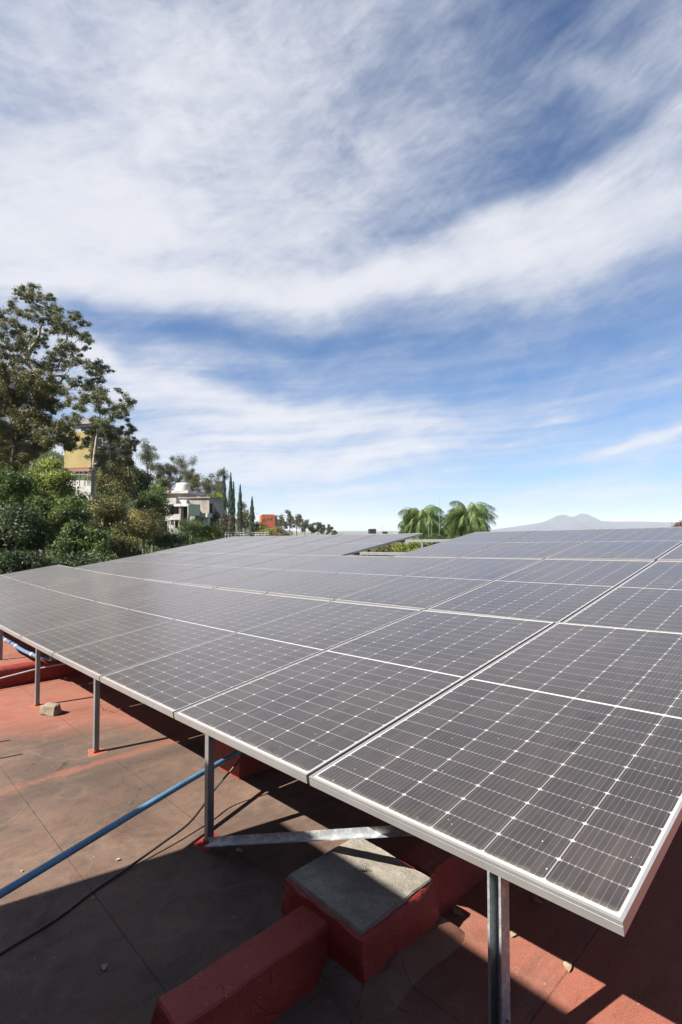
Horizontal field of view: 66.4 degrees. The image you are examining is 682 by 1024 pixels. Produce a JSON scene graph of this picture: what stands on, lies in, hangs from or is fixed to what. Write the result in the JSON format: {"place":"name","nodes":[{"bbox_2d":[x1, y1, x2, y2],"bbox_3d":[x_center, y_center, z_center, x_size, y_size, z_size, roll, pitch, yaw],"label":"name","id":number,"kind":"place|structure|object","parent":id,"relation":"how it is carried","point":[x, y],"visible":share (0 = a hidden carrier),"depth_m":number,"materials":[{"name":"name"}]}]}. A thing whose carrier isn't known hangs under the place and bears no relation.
{"place":"outdoors","nodes":[
{"label":"outdoors","id":0,"kind":"place"},
{"bbox_2d":[214,739,271,779],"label":"pier","id":1,"kind":"structure","parent":0,"point":[246,766],"depth_m":3.40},
{"bbox_2d":[0,750,242,898],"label":"water pipe","id":2,"kind":"object","parent":1,"relation":"on","point":[40,869],"visible":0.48,"depth_m":2.28,"materials":[{"name":"blue plastic"}]},
{"bbox_2d":[5,441,493,554],"bbox_3d":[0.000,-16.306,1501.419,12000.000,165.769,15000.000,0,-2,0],"label":"ground","id":3,"kind":"structure","parent":0,"point":[299,533],"depth_m":1698.68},
{"bbox_2d":[0,465,46,513],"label":"shrub","id":4,"kind":"object","parent":3,"relation":"on","point":[15,486],"visible":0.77,"depth_m":19.80,"materials":[{"name":"green plant"}]},
{"bbox_2d":[0,498,50,553],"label":"shrub","id":5,"kind":"object","parent":3,"relation":"on","point":[19,528],"visible":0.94,"depth_m":16.72,"materials":[{"name":"green plant"}]},
{"bbox_2d":[0,547,74,574],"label":"shrub","id":6,"kind":"object","parent":3,"relation":"on","point":[16,561],"visible":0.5,"depth_m":13.85,"materials":[{"name":"green plant"}]},
{"bbox_2d":[0,360,80,474],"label":"shade tree","id":7,"kind":"object","parent":3,"relation":"on","point":[27,419],"visible":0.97,"depth_m":29.00,"materials":[{"name":"green plant"}]},
{"bbox_2d":[19,455,80,557],"bbox_3d":[-12.385,2.081,21.923,2.622,9.059,2.586,0,-2,0],"label":"shrub","id":8,"kind":"object","parent":3,"relation":"on","point":[53,478],"visible":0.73,"depth_m":21.87,"materials":[{"name":"green plant"}]},
{"bbox_2d":[0,281,114,471],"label":"eucalyptus tree","id":9,"kind":"object","parent":3,"relation":"on","point":[23,344],"visible":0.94,"depth_m":42.11,"materials":[{"name":"green plant"}]},
{"bbox_2d":[23,492,94,561],"bbox_3d":[-9.945,3.767,18.021,2.621,8.885,2.087,0,-2,0],"label":"shrub","id":10,"kind":"object","parent":3,"relation":"on","point":[59,512],"visible":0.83,"depth_m":17.66,"materials":[{"name":"green plant"}]},
{"bbox_2d":[50,518,113,562],"bbox_3d":[-7.918,4.618,15.941,2.064,8.869,1.804,0,-2,0],"label":"shrub","id":11,"kind":"object","parent":3,"relation":"on","point":[76,539],"visible":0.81,"depth_m":15.67,"materials":[{"name":"green plant"}]},
{"bbox_2d":[69,480,96,497],"bbox_3d":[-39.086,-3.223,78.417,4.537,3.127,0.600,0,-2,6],"label":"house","id":12,"kind":"structure","parent":3,"relation":"on","point":[84,485],"depth_m":78.08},
{"bbox_2d":[46,549,122,566],"bbox_3d":[-6.772,5.232,14.353,3.122,8.487,1.801,-1,-2,23],"label":"shrub","id":13,"kind":"object","parent":3,"relation":"on","point":[82,559],"visible":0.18,"depth_m":14.35,"materials":[{"name":"green plant"}]},
{"bbox_2d":[80,491,112,530],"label":"shrub","id":14,"kind":"object","parent":3,"relation":"on","point":[89,498],"visible":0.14,"depth_m":43.19,"materials":[{"name":"green plant"}]},
{"bbox_2d":[64,419,132,475],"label":"yellow house","id":15,"kind":"structure","parent":3,"relation":"on","point":[77,461],"depth_m":84.44,"materials":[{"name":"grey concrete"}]},
{"bbox_2d":[69,386,140,522],"bbox_3d":[-15.494,-1.723,34.260,5.885,13.668,4.022,-1,-2,35],"label":"eucalyptus tree","id":16,"kind":"object","parent":3,"relation":"on","point":[98,424],"visible":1,"depth_m":33.97,"materials":[{"name":"green plant"}]},
{"bbox_2d":[82,457,138,533],"bbox_3d":[-16.120,0.750,36.718,3.588,9.641,3.729,0,-2,0],"label":"shrub","id":17,"kind":"object","parent":3,"relation":"on","point":[120,473],"visible":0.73,"depth_m":36.75,"materials":[{"name":"green plant"}]},
{"bbox_2d":[84,478,137,553],"bbox_3d":[-11.566,2.717,25.869,2.502,8.826,3.439,1,-2,-34],"label":"shrub","id":18,"kind":"object","parent":3,"relation":"on","point":[109,513],"visible":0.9,"depth_m":25.54,"materials":[{"name":"green plant"}]},
{"bbox_2d":[0,440,228,559],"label":"undergrowth","id":19,"kind":"object","parent":3,"relation":"on","point":[198,540],"visible":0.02,"depth_m":75.89,"materials":[{"name":"green plant"}]},
{"bbox_2d":[106,526,144,558],"bbox_3d":[-8.566,4.636,19.846,2.219,8.187,1.610,0,-2,0],"label":"shrub","id":20,"kind":"object","parent":3,"relation":"on","point":[125,547],"visible":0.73,"depth_m":19.71,"materials":[{"name":"green plant"}]},
{"bbox_2d":[115,455,154,541],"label":"tree","id":21,"kind":"object","parent":3,"relation":"on","point":[143,480],"visible":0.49,"depth_m":43.84,"materials":[{"name":"green plant"}]},
{"bbox_2d":[121,506,167,553],"bbox_3d":[-11.595,3.462,29.718,2.917,7.702,2.600,0,-2,0],"label":"tree","id":22,"kind":"object","parent":3,"relation":"on","point":[144,527],"visible":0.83,"depth_m":29.75,"materials":[{"name":"green plant"}]},
{"bbox_2d":[136,438,157,490],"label":"ridge tree","id":23,"kind":"object","parent":3,"relation":"on","point":[145,449],"visible":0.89,"depth_m":120.04,"materials":[{"name":"green plant"}]},
{"bbox_2d":[133,480,175,552],"bbox_3d":[-14.392,2.146,39.768,3.227,9.326,3.407,0,-2,0],"label":"tree","id":24,"kind":"object","parent":3,"relation":"on","point":[157,502],"visible":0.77,"depth_m":39.68,"materials":[{"name":"green plant"}]},
{"bbox_2d":[146,452,168,482],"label":"ridge tree","id":25,"kind":"object","parent":3,"relation":"on","point":[157,470],"visible":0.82,"depth_m":117.94,"materials":[{"name":"green plant"}]},
{"bbox_2d":[148,477,170,547],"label":"tree","id":26,"kind":"object","parent":3,"relation":"on","point":[163,482],"visible":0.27,"depth_m":63.91,"materials":[{"name":"green plant"}]},
{"bbox_2d":[146,523,188,550],"bbox_3d":[-11.369,4.165,33.643,2.594,6.895,2.241,0,-2,13],"label":"shrub","id":27,"kind":"object","parent":3,"relation":"on","point":[168,539],"visible":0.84,"depth_m":33.67,"materials":[{"name":"green plant"}]},
{"bbox_2d":[156,455,180,487],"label":"ridge tree","id":28,"kind":"object","parent":3,"relation":"on","point":[168,467],"visible":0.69,"depth_m":122.16,"materials":[{"name":"green plant"}]},
{"bbox_2d":[170,453,188,482],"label":"ridge tree","id":29,"kind":"object","parent":3,"relation":"on","point":[180,466],"visible":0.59,"depth_m":124.44,"materials":[{"name":"green plant"}]},
{"bbox_2d":[172,531,194,545],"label":"shrub","id":30,"kind":"object","parent":3,"relation":"on","point":[184,534],"visible":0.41,"depth_m":43.76,"materials":[{"name":"green plant"}]},
{"bbox_2d":[178,456,196,482],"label":"ridge tree","id":31,"kind":"object","parent":3,"relation":"on","point":[188,474],"visible":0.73,"depth_m":120.15,"materials":[{"name":"green plant"}]},
{"bbox_2d":[176,517,206,543],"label":"shrub","id":32,"kind":"object","parent":3,"relation":"on","point":[186,526],"visible":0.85,"depth_m":54.40,"materials":[{"name":"green plant"}]},
{"bbox_2d":[165,482,224,534],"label":"domed house","id":33,"kind":"structure","parent":3,"relation":"on","point":[186,501],"depth_m":77.30,"materials":[{"name":"paint"}]},
{"bbox_2d":[184,472,208,495],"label":"ridge tree","id":34,"kind":"object","parent":3,"relation":"on","point":[195,482],"visible":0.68,"depth_m":111.88,"materials":[{"name":"green plant"}]},
{"bbox_2d":[199,472,213,494],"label":"ridge tree","id":35,"kind":"object","parent":3,"relation":"on","point":[207,488],"visible":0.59,"depth_m":117.90,"materials":[{"name":"green plant"}]},
{"bbox_2d":[193,522,229,540],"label":"shrub","id":36,"kind":"object","parent":3,"relation":"on","point":[208,531],"visible":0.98,"depth_m":49.68,"materials":[{"name":"green plant"}]},
{"bbox_2d":[210,507,222,527],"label":"tree","id":37,"kind":"object","parent":3,"relation":"on","point":[216,517],"visible":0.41,"depth_m":78.93,"materials":[{"name":"green plant"}]},
{"bbox_2d":[208,469,229,526],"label":"ridge tree","id":38,"kind":"object","parent":3,"relation":"on","point":[219,473],"visible":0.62,"depth_m":121.80,"materials":[{"name":"green plant"}]},
{"bbox_2d":[219,467,227,538],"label":"cypress tree","id":39,"kind":"object","parent":3,"relation":"on","point":[225,512],"visible":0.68,"depth_m":91.91,"materials":[{"name":"green plant"}]},
{"bbox_2d":[226,472,234,536],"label":"cypress tree","id":40,"kind":"object","parent":3,"relation":"on","point":[230,517],"visible":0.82,"depth_m":91.82,"materials":[{"name":"green plant"}]},
{"bbox_2d":[236,484,243,536],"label":"cypress tree","id":41,"kind":"object","parent":3,"relation":"on","point":[240,517],"visible":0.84,"depth_m":94.83,"materials":[{"name":"green plant"}]},
{"bbox_2d":[235,501,257,535],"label":"tree","id":42,"kind":"object","parent":3,"relation":"on","point":[245,520],"visible":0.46,"depth_m":107.50,"materials":[{"name":"green plant"}]},
{"bbox_2d":[225,532,268,537],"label":"metal railing","id":43,"kind":"object","parent":3,"relation":"on","point":[240,534],"visible":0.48,"depth_m":45.95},
{"bbox_2d":[249,497,254,535],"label":"cypress tree","id":44,"kind":"object","parent":3,"relation":"on","point":[251,516],"visible":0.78,"depth_m":99.76,"materials":[{"name":"green plant"}]},
{"bbox_2d":[252,518,268,535],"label":"shrub","id":45,"kind":"object","parent":3,"relation":"on","point":[259,526],"visible":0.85,"depth_m":99.46,"materials":[{"name":"green plant"}]},
{"bbox_2d":[277,514,288,527],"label":"distant tree","id":46,"kind":"object","parent":3,"relation":"on","point":[282,521],"visible":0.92,"depth_m":189.54,"materials":[{"name":"green plant"}]},
{"bbox_2d":[284,510,293,534],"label":"distant tree","id":47,"kind":"object","parent":3,"relation":"on","point":[289,518],"visible":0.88,"depth_m":194.07,"materials":[{"name":"green plant"}]},
{"bbox_2d":[289,513,303,535],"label":"distant tree","id":48,"kind":"object","parent":3,"relation":"on","point":[296,521],"visible":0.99,"depth_m":184.60,"materials":[{"name":"green plant"}]},
{"bbox_2d":[370,542,399,555],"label":"shrub","id":49,"kind":"object","parent":3,"relation":"on","point":[385,547],"visible":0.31,"depth_m":25.61,"materials":[{"name":"green plant"}]},
{"bbox_2d":[391,538,432,551],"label":"shrub","id":50,"kind":"object","parent":3,"relation":"on","point":[413,545],"visible":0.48,"depth_m":23.82,"materials":[{"name":"green plant"}]},
{"bbox_2d":[396,505,447,539],"bbox_3d":[6.240,5.469,39.905,3.975,12.075,4.834,0,-2,0],"label":"palm tree","id":51,"kind":"object","parent":3,"relation":"on","point":[414,520],"visible":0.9,"depth_m":39.12,"materials":[{"name":"green plant"}]},
{"bbox_2d":[420,533,451,544],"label":"shrub","id":52,"kind":"object","parent":3,"relation":"on","point":[437,536],"visible":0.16,"depth_m":27.75,"materials":[{"name":"green plant"}]},
{"bbox_2d":[442,501,497,538],"bbox_3d":[9.721,5.380,39.901,4.943,12.577,5.216,0,-2,0],"label":"palm tree","id":53,"kind":"object","parent":3,"relation":"on","point":[470,519],"visible":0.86,"depth_m":39.17,"materials":[{"name":"green plant"}]},
{"bbox_2d":[259,514,277,535],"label":"orange building","id":54,"kind":"structure","parent":0,"point":[271,520],"depth_m":170.21,"materials":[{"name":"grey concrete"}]},
{"bbox_2d":[0,0,681,530],"label":"sky","id":55,"kind":"structure","parent":0,"point":[360,263],"materials":[{"name":"blue"}]},
{"bbox_2d":[489,514,676,530],"bbox_3d":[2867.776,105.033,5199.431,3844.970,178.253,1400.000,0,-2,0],"label":"mountain","id":56,"kind":"structure","parent":0,"point":[578,521],"depth_m":4978.13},
{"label":"rail","id":57,"kind":"object","parent":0,"visible":0},
{"bbox_2d":[0,565,72,580],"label":"solar panel","id":58,"kind":"object","parent":57,"relation":"on","point":[25,573],"visible":0.84,"depth_m":11.03,"materials":[{"name":"glass"}]},
{"bbox_2d":[0,568,91,588],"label":"solar panel","id":59,"kind":"object","parent":57,"relation":"on","point":[36,578],"visible":0.83,"depth_m":10.12,"materials":[{"name":"glass"}]},
{"bbox_2d":[0,571,114,597],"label":"solar panel","id":60,"kind":"object","parent":57,"relation":"on","point":[34,586],"visible":0.84,"depth_m":9.20,"materials":[{"name":"glass"}]},
{"bbox_2d":[0,575,141,608],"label":"solar panel","id":61,"kind":"object","parent":57,"relation":"on","point":[32,596],"visible":0.83,"depth_m":8.27,"materials":[{"name":"glass"}]},
{"bbox_2d":[0,579,172,622],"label":"solar panel","id":62,"kind":"object","parent":57,"relation":"on","point":[46,605],"visible":0.81,"depth_m":7.33,"materials":[{"name":"glass"}]},
{"bbox_2d":[0,583,212,639],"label":"solar panel","id":63,"kind":"object","parent":57,"relation":"on","point":[19,628],"visible":0.83,"depth_m":6.40,"materials":[{"name":"glass"}]},
{"bbox_2d":[20,588,262,656],"bbox_3d":[-2.093,1.137,5.731,2.278,0.037,1.134,-9,4,-44],"label":"solar panel","id":64,"kind":"object","parent":57,"relation":"on","point":[49,642],"visible":0.87,"depth_m":5.54,"materials":[{"name":"glass"}]},
{"bbox_2d":[52,594,329,680],"bbox_3d":[-1.299,1.080,4.902,2.278,0.036,1.134,-9,4,-44],"label":"solar panel","id":65,"kind":"object","parent":57,"relation":"on","point":[96,660],"visible":0.85,"depth_m":4.68,"materials":[{"name":"glass"}]},
{"bbox_2d":[100,601,421,717],"bbox_3d":[-0.505,1.018,4.072,2.278,0.037,1.134,-9,3,-44],"label":"solar panel","id":66,"kind":"object","parent":57,"relation":"on","point":[170,684],"visible":0.84,"depth_m":3.81,"materials":[{"name":"glass"}]},
{"bbox_2d":[174,610,554,783],"bbox_3d":[0.287,0.950,3.241,2.278,0.035,1.134,-9,3,-44],"label":"solar panel","id":67,"kind":"object","parent":57,"relation":"on","point":[303,720],"visible":0.88,"depth_m":2.90,"materials":[{"name":"glass"}]},
{"bbox_2d":[309,622,681,936],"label":"solar panel","id":68,"kind":"object","parent":57,"relation":"on","point":[546,764],"visible":1,"depth_m":1.91,"materials":[{"name":"glass"}]},
{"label":"rail","id":69,"kind":"object","parent":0,"visible":0},
{"bbox_2d":[73,552,175,569],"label":"solar panel","id":70,"kind":"object","parent":69,"relation":"on","point":[116,561],"visible":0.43,"depth_m":12.33,"materials":[{"name":"glass"}]},
{"bbox_2d":[88,552,196,571],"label":"solar panel","id":71,"kind":"object","parent":69,"relation":"on","point":[136,562],"visible":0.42,"depth_m":11.45,"materials":[{"name":"glass"}]},
{"bbox_2d":[121,553,255,578],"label":"solar panel","id":72,"kind":"object","parent":69,"relation":"on","point":[159,571],"visible":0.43,"depth_m":9.73,"materials":[{"name":"glass"}]},
{"bbox_2d":[147,554,290,582],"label":"solar panel","id":73,"kind":"object","parent":69,"relation":"on","point":[188,574],"visible":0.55,"depth_m":8.88,"materials":[{"name":"glass"}]},
{"bbox_2d":[351,552,406,554],"bbox_3d":[-0.149,0.713,9.373,0.049,0.344,12.639,2,-3,-44],"label":"mounting rail","id":74,"kind":"object","parent":69,"relation":"on","point":[379,553],"visible":0.1,"depth_m":8.55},
{"bbox_2d":[156,536,252,551],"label":"solar panel","id":75,"kind":"object","parent":74,"relation":"on","point":[199,545],"visible":0.75,"depth_m":13.81,"materials":[{"name":"glass"}]},
{"bbox_2d":[262,534,377,554],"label":"solar panel","id":76,"kind":"object","parent":74,"relation":"on","point":[315,545],"visible":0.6,"depth_m":10.49,"materials":[{"name":"glass"}]},
{"bbox_2d":[460,528,612,558],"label":"solar panel","id":77,"kind":"object","parent":74,"relation":"on","point":[541,544],"visible":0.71,"depth_m":7.10,"materials":[{"name":"glass"}]},
{"bbox_3d":[-3.239,1.600,11.149,0.124,1.190,0.124,2,-3,-44],"label":"steel post","id":78,"kind":"object","parent":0,"visible":0},
{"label":"rail","id":79,"kind":"object","parent":78,"relation":"attached to","visible":0},
{"bbox_2d":[102,553,225,574],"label":"solar panel","id":80,"kind":"object","parent":79,"relation":"on","point":[149,566],"visible":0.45,"depth_m":10.60,"materials":[{"name":"glass"}]},
{"bbox_2d":[177,555,337,587],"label":"solar panel","id":81,"kind":"object","parent":79,"relation":"on","point":[215,580],"visible":0.74,"depth_m":8.01,"materials":[{"name":"glass"}]},
{"bbox_2d":[217,555,391,593],"bbox_3d":[-0.450,0.843,7.312,2.278,0.037,1.134,-10,4,-44],"label":"solar panel","id":82,"kind":"object","parent":79,"relation":"on","point":[269,582],"visible":0.78,"depth_m":7.16,"materials":[{"name":"glass"}]},
{"bbox_2d":[267,556,457,600],"bbox_3d":[0.344,0.787,6.482,2.278,0.035,1.134,-10,4,-44],"label":"solar panel","id":83,"kind":"object","parent":79,"relation":"on","point":[331,587],"visible":0.83,"depth_m":6.31,"materials":[{"name":"glass"}]},
{"bbox_2d":[334,558,542,609],"bbox_3d":[1.137,0.731,5.652,2.278,0.035,1.134,-10,4,-44],"label":"solar panel","id":84,"kind":"object","parent":79,"relation":"on","point":[425,589],"visible":0.78,"depth_m":5.46,"materials":[{"name":"glass"}]},
{"bbox_2d":[426,559,654,622],"bbox_3d":[1.931,0.674,4.823,2.278,0.035,1.134,-10,4,-44],"label":"solar panel","id":85,"kind":"object","parent":79,"relation":"on","point":[557,590],"visible":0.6,"depth_m":4.62,"materials":[{"name":"glass"}]},
{"bbox_2d":[563,561,681,632],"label":"solar panel","id":86,"kind":"object","parent":79,"relation":"on","point":[649,597],"visible":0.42,"depth_m":3.85,"materials":[{"name":"glass"}]},
{"bbox_3d":[2.762,1.160,8.169,0.124,1.509,0.124,2,-3,-44],"label":"steel post","id":87,"kind":"object","parent":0,"visible":0},
{"bbox_2d":[399,539,449,541],"bbox_3d":[0.725,0.553,10.223,0.048,0.328,12.639,2,-3,-44],"label":"mounting rail","id":88,"kind":"object","parent":87,"relation":"attached to","point":[436,540],"visible":0.08,"depth_m":9.33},
{"bbox_2d":[179,536,276,552],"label":"solar panel","id":89,"kind":"object","parent":88,"relation":"on","point":[224,544],"visible":0.67,"depth_m":12.98,"materials":[{"name":"glass"}]},
{"bbox_2d":[202,535,307,552],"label":"solar panel","id":90,"kind":"object","parent":88,"relation":"on","point":[240,547],"visible":0.67,"depth_m":12.16,"materials":[{"name":"glass"}]},
{"bbox_2d":[230,535,338,553],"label":"solar panel","id":91,"kind":"object","parent":88,"relation":"on","point":[282,544],"visible":0.68,"depth_m":11.32,"materials":[{"name":"glass"}]},
{"bbox_2d":[297,533,422,555],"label":"solar panel","id":92,"kind":"object","parent":88,"relation":"on","point":[359,545],"visible":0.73,"depth_m":9.60,"materials":[{"name":"glass"}]},
{"bbox_2d":[396,530,536,557],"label":"solar panel","id":93,"kind":"object","parent":88,"relation":"on","point":[461,546],"visible":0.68,"depth_m":7.96,"materials":[{"name":"glass"}]},
{"bbox_2d":[545,527,681,561],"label":"solar panel","id":94,"kind":"object","parent":88,"relation":"on","point":[650,544],"visible":0.83,"depth_m":6.20,"materials":[{"name":"glass"}]},
{"bbox_2d":[657,543,681,560],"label":"solar panel","id":95,"kind":"object","parent":88,"relation":"on","point":[675,554],"visible":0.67,"depth_m":5.29,"materials":[{"name":"glass"}]},
{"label":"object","id":96,"kind":"object","parent":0,"visible":0},
{"bbox_2d":[0,674,681,1023],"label":"roof deck","id":97,"kind":"structure","parent":96,"relation":"on","point":[175,911],"depth_m":2.20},
{"bbox_2d":[0,629,2,659],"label":"steel post","id":98,"kind":"object","parent":97,"relation":"on","point":[1,644],"visible":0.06,"depth_m":6.08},
{"bbox_2d":[27,649,41,707],"bbox_3d":[-2.876,1.565,4.944,0.148,0.552,0.163,0,-2,-5],"label":"steel post","id":99,"kind":"object","parent":97,"relation":"on","point":[37,703],"visible":0.77,"depth_m":4.92,"materials":[{"name":"metal"}]},
{"bbox_2d":[0,631,83,687],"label":"raised roof slab","id":100,"kind":"structure","parent":97,"relation":"on","point":[14,661],"depth_m":5.90,"materials":[{"name":"concrete"}]},
{"bbox_2d":[38,701,61,716],"bbox_3d":[-2.611,1.770,4.673,0.202,0.100,0.122,-1,-2,25],"label":"rubble block","id":101,"kind":"object","parent":97,"relation":"on","point":[49,708],"depth_m":4.63,"materials":[{"name":"concrete"}]},
{"bbox_2d":[88,679,107,756],"bbox_3d":[-1.772,1.483,3.805,0.132,0.547,0.151,1,-2,-25],"label":"steel post","id":102,"kind":"object","parent":97,"relation":"on","point":[95,750],"visible":0.95,"depth_m":3.78,"materials":[{"name":"metal"}]},
{"bbox_2d":[0,753,244,954],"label":"electric cable","id":103,"kind":"object","parent":97,"relation":"on","point":[98,887],"visible":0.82,"depth_m":2.32,"materials":[{"name":"black plastic"}]},
{"bbox_2d":[192,734,218,852],"bbox_3d":[-0.663,1.393,2.624,0.124,0.553,0.124,2,-3,-44],"label":"steel post","id":104,"kind":"object","parent":97,"relation":"on","point":[201,843],"visible":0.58,"depth_m":2.61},
{"bbox_2d":[204,825,413,846],"bbox_3d":[-0.066,1.317,2.124,1.469,0.593,0.033,-1,-2,36],"label":"brace","id":105,"kind":"object","parent":104,"relation":"attached to","point":[334,834],"visible":0.64,"depth_m":2.17,"materials":[{"name":"metal"}]},
{"bbox_2d":[151,904,327,1023],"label":"roof beam","id":106,"kind":"structure","parent":97,"relation":"on","point":[269,974],"depth_m":1.65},
{"bbox_2d":[252,839,466,1023],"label":"concrete pier","id":107,"kind":"structure","parent":97,"relation":"on","point":[395,934],"depth_m":1.85,"materials":[{"name":"concrete"}]},
{"bbox_2d":[400,841,486,911],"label":"roof beam","id":108,"kind":"structure","parent":97,"relation":"on","point":[454,878],"depth_m":2.17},
{"bbox_2d":[487,871,509,1023],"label":"steel post","id":109,"kind":"object","parent":97,"relation":"on","point":[498,952],"visible":0.83,"depth_m":1.46,"materials":[{"name":"metal"}]},
{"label":"rail","id":110,"kind":"object","parent":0,"visible":0},
{"bbox_2d":[3,636,56,660],"bbox_3d":[-3.976,1.433,6.681,2.552,0.674,0.811,-2,-2,38],"label":"conduit run","id":111,"kind":"object","parent":110,"relation":"attached to","point":[19,648],"visible":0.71,"depth_m":5.83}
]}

